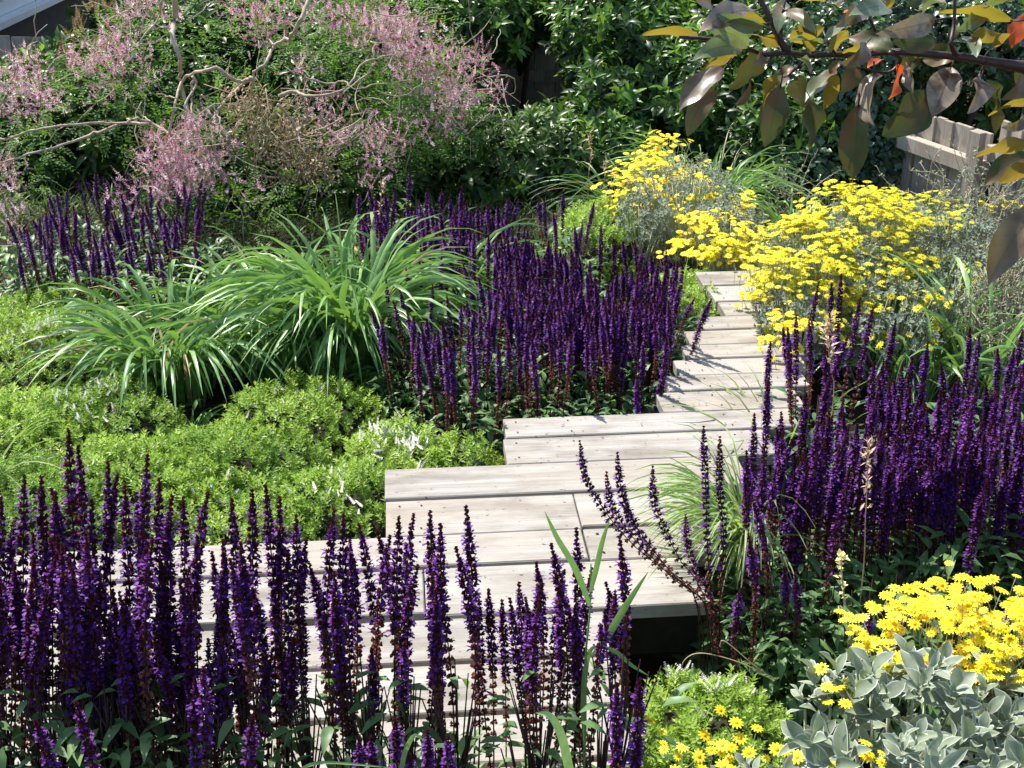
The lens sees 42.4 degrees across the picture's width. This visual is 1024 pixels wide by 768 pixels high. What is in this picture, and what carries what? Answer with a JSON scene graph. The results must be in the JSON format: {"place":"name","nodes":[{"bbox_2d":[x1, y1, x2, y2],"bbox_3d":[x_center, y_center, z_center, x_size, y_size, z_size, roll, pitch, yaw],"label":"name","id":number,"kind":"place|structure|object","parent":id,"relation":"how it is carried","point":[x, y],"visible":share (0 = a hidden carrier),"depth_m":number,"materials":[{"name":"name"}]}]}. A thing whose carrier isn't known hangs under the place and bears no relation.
{"place":"outdoors","nodes":[
{"label":"outdoors","id":0,"kind":"place"},
{"bbox_2d":[0,270,809,767],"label":"boardwalk path","id":1,"kind":"structure","parent":0,"point":[522,492],"depth_m":3.34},
{"bbox_2d":[0,7,1023,767],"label":"ground","id":2,"kind":"structure","parent":0,"point":[650,663],"depth_m":4.84,"materials":[{"name":"soil"}]},
{"bbox_2d":[0,562,80,767],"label":"salvia plant","id":3,"kind":"object","parent":2,"relation":"on","point":[18,596],"visible":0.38,"depth_m":2.31,"materials":[{"name":"purple plant"}]},
{"bbox_2d":[0,0,95,57],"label":"house","id":4,"kind":"structure","parent":2,"relation":"on","point":[17,17],"depth_m":10.62,"materials":[{"name":"grey glass"}]},
{"bbox_2d":[7,218,91,313],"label":"salvia plant","id":5,"kind":"object","parent":2,"relation":"on","point":[47,247],"visible":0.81,"depth_m":5.23,"materials":[{"name":"purple plant"}]},
{"bbox_2d":[0,573,103,767],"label":"salvia plant","id":6,"kind":"object","parent":2,"relation":"on","point":[17,735],"visible":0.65,"depth_m":2.27,"materials":[{"name":"purple plant"}]},
{"bbox_2d":[0,474,104,767],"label":"salvia plant","id":7,"kind":"object","parent":2,"relation":"on","point":[9,561],"visible":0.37,"depth_m":2.31,"materials":[{"name":"purple plant"}]},
{"bbox_2d":[0,382,114,487],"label":"hebe shrub","id":8,"kind":"object","parent":2,"relation":"on","point":[8,410],"visible":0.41,"depth_m":4.03,"materials":[{"name":"green plant"}]},
{"bbox_2d":[0,306,134,413],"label":"hebe shrub","id":9,"kind":"object","parent":2,"relation":"on","point":[47,375],"visible":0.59,"depth_m":4.55,"materials":[{"name":"green plant"}]},
{"bbox_2d":[0,444,136,554],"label":"hebe shrub","id":10,"kind":"object","parent":2,"relation":"on","point":[10,492],"visible":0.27,"depth_m":3.64,"materials":[{"name":"green plant"}]},
{"bbox_2d":[26,189,120,294],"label":"salvia plant","id":11,"kind":"object","parent":2,"relation":"on","point":[53,219],"visible":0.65,"depth_m":5.52,"materials":[{"name":"purple plant"}]},
{"bbox_2d":[49,235,130,315],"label":"salvia plant","id":12,"kind":"object","parent":2,"relation":"on","point":[94,263],"visible":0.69,"depth_m":5.06,"materials":[{"name":"purple plant"}]},
{"bbox_2d":[30,428,155,767],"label":"salvia plant","id":13,"kind":"object","parent":2,"relation":"on","point":[57,524],"visible":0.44,"depth_m":2.27,"materials":[{"name":"purple plant"}]},
{"bbox_2d":[0,279,185,339],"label":"hebe shrub","id":14,"kind":"object","parent":2,"relation":"on","point":[38,298],"visible":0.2,"depth_m":5.04,"materials":[{"name":"green plant"}]},
{"bbox_2d":[25,534,164,767],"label":"salvia plant","id":15,"kind":"object","parent":2,"relation":"on","point":[39,661],"visible":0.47,"depth_m":2.25,"materials":[{"name":"purple plant"}]},
{"bbox_2d":[2,371,194,465],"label":"hebe shrub","id":16,"kind":"object","parent":2,"relation":"on","point":[136,415],"visible":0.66,"depth_m":4.14,"materials":[{"name":"green plant"}]},
{"bbox_2d":[46,536,181,767],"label":"salvia plant","id":17,"kind":"object","parent":2,"relation":"on","point":[81,636],"visible":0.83,"depth_m":2.24,"materials":[{"name":"purple plant"}]},
{"bbox_2d":[63,484,164,767],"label":"salvia plant","id":18,"kind":"object","parent":2,"relation":"on","point":[126,543],"visible":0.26,"depth_m":2.27,"materials":[{"name":"purple plant"}]},
{"bbox_2d":[64,461,180,767],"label":"salvia plant","id":19,"kind":"object","parent":2,"relation":"on","point":[109,515],"visible":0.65,"depth_m":2.32,"materials":[{"name":"purple plant"}]},
{"bbox_2d":[22,428,242,550],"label":"hebe shrub","id":20,"kind":"object","parent":2,"relation":"on","point":[120,449],"visible":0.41,"depth_m":3.74,"materials":[{"name":"green plant"}]},
{"bbox_2d":[57,588,212,767],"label":"salvia plant","id":21,"kind":"object","parent":2,"relation":"on","point":[125,756],"visible":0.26,"depth_m":2.27,"materials":[{"name":"purple plant"}]},
{"bbox_2d":[76,171,207,266],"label":"salvia plant","id":22,"kind":"object","parent":2,"relation":"on","point":[137,214],"visible":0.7,"depth_m":5.82,"materials":[{"name":"purple plant"}]},
{"bbox_2d":[32,666,259,767],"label":"salvia plant","id":23,"kind":"object","parent":2,"relation":"on","point":[203,699],"visible":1,"depth_m":2.12,"materials":[{"name":"purple plant"}]},
{"bbox_2d":[105,178,209,285],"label":"salvia plant","id":24,"kind":"object","parent":2,"relation":"on","point":[117,234],"visible":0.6,"depth_m":5.51,"materials":[{"name":"purple plant"}]},
{"bbox_2d":[4,254,312,418],"bbox_3d":[-1.201,-0.171,4.588,1.124,0.446,1.122,0,24,0],"label":"grass tussock","id":25,"kind":"object","parent":2,"relation":"on","point":[171,378],"depth_m":4.46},
{"bbox_2d":[100,453,222,767],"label":"salvia plant","id":26,"kind":"object","parent":2,"relation":"on","point":[166,623],"visible":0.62,"depth_m":2.31,"materials":[{"name":"purple plant"}]},
{"bbox_2d":[81,591,245,767],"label":"salvia plant","id":27,"kind":"object","parent":2,"relation":"on","point":[127,657],"visible":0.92,"depth_m":2.24,"materials":[{"name":"purple plant"}]},
{"bbox_2d":[123,213,208,298],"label":"salvia plant","id":28,"kind":"object","parent":2,"relation":"on","point":[165,232],"visible":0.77,"depth_m":5.26,"materials":[{"name":"purple plant"}]},
{"bbox_2d":[131,537,236,767],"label":"salvia plant","id":29,"kind":"object","parent":2,"relation":"on","point":[182,686],"visible":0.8,"depth_m":2.25,"materials":[{"name":"purple plant"}]},
{"bbox_2d":[0,0,375,202],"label":"evergreen shrub","id":30,"kind":"object","parent":2,"relation":"on","point":[88,163],"visible":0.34,"depth_m":7.17,"materials":[{"name":"green plant"}]},
{"bbox_2d":[121,490,294,767],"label":"salvia plant","id":31,"kind":"object","parent":2,"relation":"on","point":[223,629],"visible":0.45,"depth_m":2.31,"materials":[{"name":"purple plant"}]},
{"bbox_2d":[125,463,318,546],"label":"hebe shrub","id":32,"kind":"object","parent":2,"relation":"on","point":[221,518],"visible":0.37,"depth_m":3.59,"materials":[{"name":"green plant"}]},
{"bbox_2d":[106,211,386,387],"bbox_3d":[-0.977,-0.287,4.792,1.127,0.517,1.161,0,24,0],"label":"grass tussock","id":33,"kind":"object","parent":2,"relation":"on","point":[284,356],"depth_m":4.67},
{"bbox_2d":[149,416,344,525],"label":"hebe shrub","id":34,"kind":"object","parent":2,"relation":"on","point":[273,457],"visible":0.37,"depth_m":3.82,"materials":[{"name":"green plant"}]},
{"bbox_2d":[190,541,318,767],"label":"salvia plant","id":35,"kind":"object","parent":2,"relation":"on","point":[245,599],"visible":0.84,"depth_m":2.28,"materials":[{"name":"purple plant"}]},
{"bbox_2d":[0,0,520,262],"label":"pink flowering shrub","id":36,"kind":"object","parent":2,"relation":"on","point":[244,109],"visible":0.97,"depth_m":6.25,"materials":[{"name":"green plant"}]},
{"bbox_2d":[146,10,417,214],"bbox_3d":[-1.075,-1.437,7.230,1.259,1.115,1.934,12,27,24],"label":"evergreen shrub","id":37,"kind":"object","parent":2,"relation":"on","point":[239,164],"visible":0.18,"depth_m":6.97,"materials":[{"name":"green plant"}]},
{"bbox_2d":[232,485,380,767],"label":"salvia plant","id":38,"kind":"object","parent":2,"relation":"on","point":[285,703],"visible":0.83,"depth_m":2.33,"materials":[{"name":"purple plant"}]},
{"bbox_2d":[215,367,397,478],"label":"hebe shrub","id":39,"kind":"object","parent":2,"relation":"on","point":[329,423],"visible":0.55,"depth_m":4.13,"materials":[{"name":"green plant"}]},
{"bbox_2d":[166,207,499,395],"bbox_3d":[-0.563,-0.266,4.617,1.176,0.576,1.353,0,24,0],"label":"grass tussock","id":40,"kind":"object","parent":2,"relation":"on","point":[319,345],"depth_m":4.45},
{"bbox_2d":[250,453,424,587],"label":"hebe shrub","id":41,"kind":"object","parent":2,"relation":"on","point":[364,506],"visible":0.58,"depth_m":3.64,"materials":[{"name":"green plant"}]},
{"bbox_2d":[198,188,487,387],"bbox_3d":[-0.574,-0.304,4.603,1.015,0.660,0.840,-19,31,-36],"label":"grass tussock","id":42,"kind":"object","parent":2,"relation":"on","point":[383,251],"depth_m":4.52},
{"bbox_2d":[290,508,414,767],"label":"salvia plant","id":43,"kind":"object","parent":2,"relation":"on","point":[338,625],"visible":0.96,"depth_m":2.32,"materials":[{"name":"purple plant"}]},
{"bbox_2d":[296,515,477,767],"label":"salvia plant","id":44,"kind":"object","parent":2,"relation":"on","point":[373,690],"visible":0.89,"depth_m":2.32,"materials":[{"name":"purple plant"}]},
{"bbox_2d":[0,174,775,291],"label":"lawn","id":45,"kind":"structure","parent":2,"relation":"on","point":[43,199],"depth_m":6.46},
{"bbox_2d":[333,407,459,491],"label":"hebe shrub","id":46,"kind":"object","parent":2,"relation":"on","point":[403,453],"visible":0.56,"depth_m":3.92,"materials":[{"name":"green plant"}]},
{"bbox_2d":[363,279,458,441],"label":"salvia plant","id":47,"kind":"object","parent":2,"relation":"on","point":[412,326],"visible":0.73,"depth_m":4.27,"materials":[{"name":"purple plant"}]},
{"bbox_2d":[356,505,484,767],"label":"salvia plant","id":48,"kind":"object","parent":2,"relation":"on","point":[431,536],"visible":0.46,"depth_m":2.36,"materials":[{"name":"purple plant"}]},
{"bbox_2d":[0,35,907,203],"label":"garden fence","id":49,"kind":"object","parent":2,"relation":"on","point":[542,74],"visible":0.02,"depth_m":8.60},
{"bbox_2d":[346,0,563,110],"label":"evergreen shrub","id":50,"kind":"object","parent":2,"relation":"on","point":[520,26],"visible":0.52,"depth_m":7.69,"materials":[{"name":"green plant"}]},
{"bbox_2d":[387,523,523,767],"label":"salvia plant","id":51,"kind":"object","parent":2,"relation":"on","point":[438,610],"visible":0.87,"depth_m":2.33,"materials":[{"name":"purple plant"}]},
{"bbox_2d":[397,319,513,466],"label":"salvia plant","id":52,"kind":"object","parent":2,"relation":"on","point":[448,371],"visible":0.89,"depth_m":4.03,"materials":[{"name":"purple plant"}]},
{"bbox_2d":[419,423,505,467],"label":"hebe shrub","id":53,"kind":"object","parent":2,"relation":"on","point":[472,457],"visible":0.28,"depth_m":3.85,"materials":[{"name":"green plant"}]},
{"bbox_2d":[316,70,613,218],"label":"evergreen shrub","id":54,"kind":"object","parent":2,"relation":"on","point":[516,162],"visible":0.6,"depth_m":6.77,"materials":[{"name":"green plant"}]},
{"bbox_2d":[416,295,534,449],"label":"salvia plant","id":55,"kind":"object","parent":2,"relation":"on","point":[490,330],"visible":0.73,"depth_m":4.25,"materials":[{"name":"purple plant"}]},
{"bbox_2d":[478,309,589,457],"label":"salvia plant","id":56,"kind":"object","parent":2,"relation":"on","point":[534,375],"visible":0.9,"depth_m":4.12,"materials":[{"name":"purple plant"}]},
{"bbox_2d":[473,543,607,767],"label":"salvia plant","id":57,"kind":"object","parent":2,"relation":"on","point":[528,651],"visible":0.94,"depth_m":2.39,"materials":[{"name":"purple plant"}]},
{"bbox_2d":[65,0,1023,195],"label":"hedge","id":58,"kind":"object","parent":2,"relation":"on","point":[958,109],"visible":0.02,"depth_m":9.29,"materials":[{"name":"green plant"}]},
{"bbox_2d":[522,298,602,417],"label":"salvia plant","id":59,"kind":"object","parent":2,"relation":"on","point":[572,324],"visible":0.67,"depth_m":4.27,"materials":[{"name":"purple plant"}]},
{"bbox_2d":[544,192,646,290],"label":"hebe shrub","id":60,"kind":"object","parent":2,"relation":"on","point":[610,229],"visible":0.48,"depth_m":5.67,"materials":[{"name":"green plant"}]},
{"bbox_2d":[545,512,647,767],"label":"grass stalk","id":61,"kind":"object","parent":2,"relation":"on","point":[616,621],"depth_m":2.29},
{"bbox_2d":[555,300,650,416],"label":"salvia plant","id":62,"kind":"object","parent":2,"relation":"on","point":[611,327],"visible":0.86,"depth_m":4.19,"materials":[{"name":"purple plant"}]},
{"bbox_2d":[533,0,700,201],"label":"evergreen shrub","id":63,"kind":"object","parent":2,"relation":"on","point":[603,56],"visible":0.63,"depth_m":7.32,"materials":[{"name":"green plant"}]},
{"bbox_2d":[545,527,695,767],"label":"salvia plant","id":64,"kind":"object","parent":2,"relation":"on","point":[572,715],"visible":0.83,"depth_m":2.37,"materials":[{"name":"purple plant"}]},
{"bbox_2d":[579,321,670,415],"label":"salvia plant","id":65,"kind":"object","parent":2,"relation":"on","point":[637,394],"visible":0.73,"depth_m":4.08,"materials":[{"name":"purple plant"}]},
{"bbox_2d":[606,677,647,767],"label":"salvia plant","id":66,"kind":"object","parent":2,"relation":"on","point":[636,751],"visible":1,"depth_m":2.12,"materials":[{"name":"purple plant"}]},
{"bbox_2d":[586,300,682,414],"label":"salvia plant","id":67,"kind":"object","parent":2,"relation":"on","point":[643,328],"visible":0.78,"depth_m":4.26,"materials":[{"name":"purple plant"}]},
{"bbox_2d":[576,425,783,735],"bbox_3d":[0.432,0.569,2.996,0.486,0.926,0.387,-10,26,-21],"label":"salvia plant","id":68,"kind":"object","parent":2,"relation":"on","point":[629,515],"visible":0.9,"depth_m":2.93,"materials":[{"name":"purple plant"}]},
{"bbox_2d":[590,130,771,274],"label":"daisy shrub","id":69,"kind":"object","parent":2,"relation":"on","point":[680,229],"visible":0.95,"depth_m":5.62,"materials":[{"name":"yellow plant"}]},
{"bbox_2d":[592,123,828,231],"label":"grass tussock","id":70,"kind":"object","parent":2,"relation":"on","point":[745,184],"depth_m":6.37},
{"bbox_2d":[632,660,793,767],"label":"hebe shrub","id":71,"kind":"object","parent":2,"relation":"on","point":[691,719],"visible":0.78,"depth_m":2.72,"materials":[{"name":"green plant"}]},
{"bbox_2d":[608,423,833,598],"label":"fine grass","id":72,"kind":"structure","parent":2,"relation":"on","point":[735,530],"depth_m":3.15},
{"bbox_2d":[640,0,845,204],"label":"evergreen shrub","id":73,"kind":"object","parent":2,"relation":"on","point":[709,134],"visible":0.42,"depth_m":7.04,"materials":[{"name":"green plant"}]},
{"bbox_2d":[671,592,838,743],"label":"salvia plant","id":74,"kind":"object","parent":2,"relation":"on","point":[728,620],"visible":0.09,"depth_m":3.03,"materials":[{"name":"green plant"}]},
{"bbox_2d":[667,450,851,734],"bbox_3d":[0.587,0.557,3.018,0.461,0.791,0.467,0,24,0],"label":"salvia plant","id":75,"kind":"object","parent":2,"relation":"on","point":[758,518],"visible":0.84,"depth_m":2.96,"materials":[{"name":"purple plant"}]},
{"bbox_2d":[636,705,886,767],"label":"daisy shrub","id":76,"kind":"object","parent":2,"relation":"on","point":[723,746],"visible":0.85,"depth_m":2.24,"materials":[{"name":"yellow plant"}]},
{"bbox_2d":[674,413,857,699],"bbox_3d":[0.656,0.448,3.199,0.504,0.771,0.507,13,27,26],"label":"salvia plant","id":77,"kind":"object","parent":2,"relation":"on","point":[796,491],"visible":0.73,"depth_m":3.13,"materials":[{"name":"purple plant"}]},
{"bbox_2d":[687,574,859,759],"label":"salvia plant","id":78,"kind":"object","parent":2,"relation":"on","point":[789,701],"visible":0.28,"depth_m":2.97,"materials":[{"name":"green plant"}]},
{"bbox_2d":[705,564,866,743],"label":"salvia plant","id":79,"kind":"object","parent":2,"relation":"on","point":[778,599],"visible":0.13,"depth_m":3.03,"materials":[{"name":"green plant"}]},
{"bbox_2d":[724,372,850,583],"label":"salvia plant","id":80,"kind":"object","parent":2,"relation":"on","point":[827,433],"visible":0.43,"depth_m":3.31,"materials":[{"name":"purple plant"}]},
{"bbox_2d":[731,421,864,630],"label":"salvia plant","id":81,"kind":"object","parent":2,"relation":"on","point":[837,478],"visible":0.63,"depth_m":3.12,"materials":[{"name":"purple plant"}]},
{"bbox_2d":[753,274,897,509],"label":"salvia plant","id":82,"kind":"object","parent":2,"relation":"on","point":[787,344],"visible":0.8,"depth_m":3.81,"materials":[{"name":"purple plant"}]},
{"bbox_2d":[642,0,1023,285],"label":"tree branch","id":83,"kind":"object","parent":2,"relation":"on","point":[730,25],"visible":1,"depth_m":1.38,"materials":[{"name":"plant"}]},
{"bbox_2d":[744,568,921,763],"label":"salvia plant","id":84,"kind":"object","parent":2,"relation":"on","point":[836,635],"visible":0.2,"depth_m":2.98,"materials":[{"name":"green plant"}]},
{"bbox_2d":[784,340,930,546],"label":"salvia plant","id":85,"kind":"object","parent":2,"relation":"on","point":[924,371],"visible":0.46,"depth_m":3.51,"materials":[{"name":"purple plant"}]},
{"bbox_2d":[812,381,915,579],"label":"salvia plant","id":86,"kind":"object","parent":2,"relation":"on","point":[898,446],"visible":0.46,"depth_m":3.22,"materials":[{"name":"purple plant"}]},
{"bbox_2d":[788,429,940,649],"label":"salvia plant","id":87,"kind":"object","parent":2,"relation":"on","point":[876,475],"visible":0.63,"depth_m":3.10,"materials":[{"name":"purple plant"}]},
{"bbox_2d":[774,559,956,756],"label":"salvia plant","id":88,"kind":"object","parent":2,"relation":"on","point":[874,585],"visible":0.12,"depth_m":3.04,"materials":[{"name":"green plant"}]},
{"bbox_2d":[732,179,1022,400],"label":"daisy shrub","id":89,"kind":"object","parent":2,"relation":"on","point":[873,271],"visible":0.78,"depth_m":4.66,"materials":[{"name":"yellow plant"}]},
{"bbox_2d":[753,0,1023,208],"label":"evergreen shrub","id":90,"kind":"object","parent":2,"relation":"on","point":[886,156],"visible":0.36,"depth_m":6.76,"materials":[{"name":"green plant"}]},
{"bbox_2d":[767,560,1023,767],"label":"daisy shrub","id":91,"kind":"object","parent":2,"relation":"on","point":[985,727],"visible":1,"depth_m":2.24,"materials":[{"name":"yellow plant"}]},
{"bbox_2d":[802,478,997,767],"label":"salvia plant","id":92,"kind":"object","parent":2,"relation":"on","point":[933,712],"visible":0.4,"depth_m":2.89,"materials":[{"name":"purple plant"}]},
{"bbox_2d":[806,444,994,646],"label":"salvia plant","id":93,"kind":"object","parent":2,"relation":"on","point":[904,495],"visible":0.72,"depth_m":3.13,"materials":[{"name":"purple plant"}]},
{"bbox_2d":[824,555,977,755],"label":"salvia plant","id":94,"kind":"object","parent":2,"relation":"on","point":[858,577],"visible":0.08,"depth_m":3.05,"materials":[{"name":"green plant"}]},
{"bbox_2d":[823,377,988,575],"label":"salvia plant","id":95,"kind":"object","parent":2,"relation":"on","point":[922,417],"visible":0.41,"depth_m":3.28,"materials":[{"name":"purple plant"}]},
{"bbox_2d":[799,250,1023,408],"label":"grass tussock","id":96,"kind":"object","parent":2,"relation":"on","point":[934,370],"depth_m":4.48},
{"bbox_2d":[836,410,997,663],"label":"salvia plant","id":97,"kind":"object","parent":2,"relation":"on","point":[944,488],"visible":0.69,"depth_m":3.12,"materials":[{"name":"purple plant"}]},
{"bbox_2d":[861,525,1018,715],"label":"salvia plant","id":98,"kind":"object","parent":2,"relation":"on","point":[923,560],"visible":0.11,"depth_m":3.09,"materials":[{"name":"green plant"}]},
{"bbox_2d":[896,116,993,225],"bbox_3d":[2.083,-0.732,6.580,0.130,1.197,0.631,-10,26,-20],"label":"bench","id":99,"kind":"object","parent":2,"relation":"on","point":[940,131],"visible":0.41,"depth_m":6.43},
{"bbox_2d":[876,138,1023,316],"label":"wiry shrub","id":100,"kind":"object","parent":2,"relation":"on","point":[976,200],"visible":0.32,"depth_m":5.33,"materials":[{"name":"grey plant"}]},
{"bbox_2d":[882,208,1023,409],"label":"grass tussock","id":101,"kind":"object","parent":2,"relation":"on","point":[1011,335],"depth_m":4.47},
{"bbox_2d":[888,503,1023,710],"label":"salvia plant","id":102,"kind":"object","parent":2,"relation":"on","point":[942,549],"visible":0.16,"depth_m":3.10,"materials":[{"name":"green plant"}]},
{"bbox_2d":[894,412,1022,668],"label":"salvia plant","id":103,"kind":"object","parent":2,"relation":"on","point":[970,454],"visible":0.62,"depth_m":3.09,"materials":[{"name":"purple plant"}]},
{"bbox_2d":[926,254,1023,360],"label":"wiry shrub","id":104,"kind":"object","parent":2,"relation":"on","point":[1011,282],"visible":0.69,"depth_m":4.52,"materials":[{"name":"grey plant"}]},
{"bbox_2d":[953,410,1023,671],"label":"salvia plant","id":105,"kind":"object","parent":2,"relation":"on","point":[1012,498],"visible":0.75,"depth_m":3.13,"materials":[{"name":"purple plant"}]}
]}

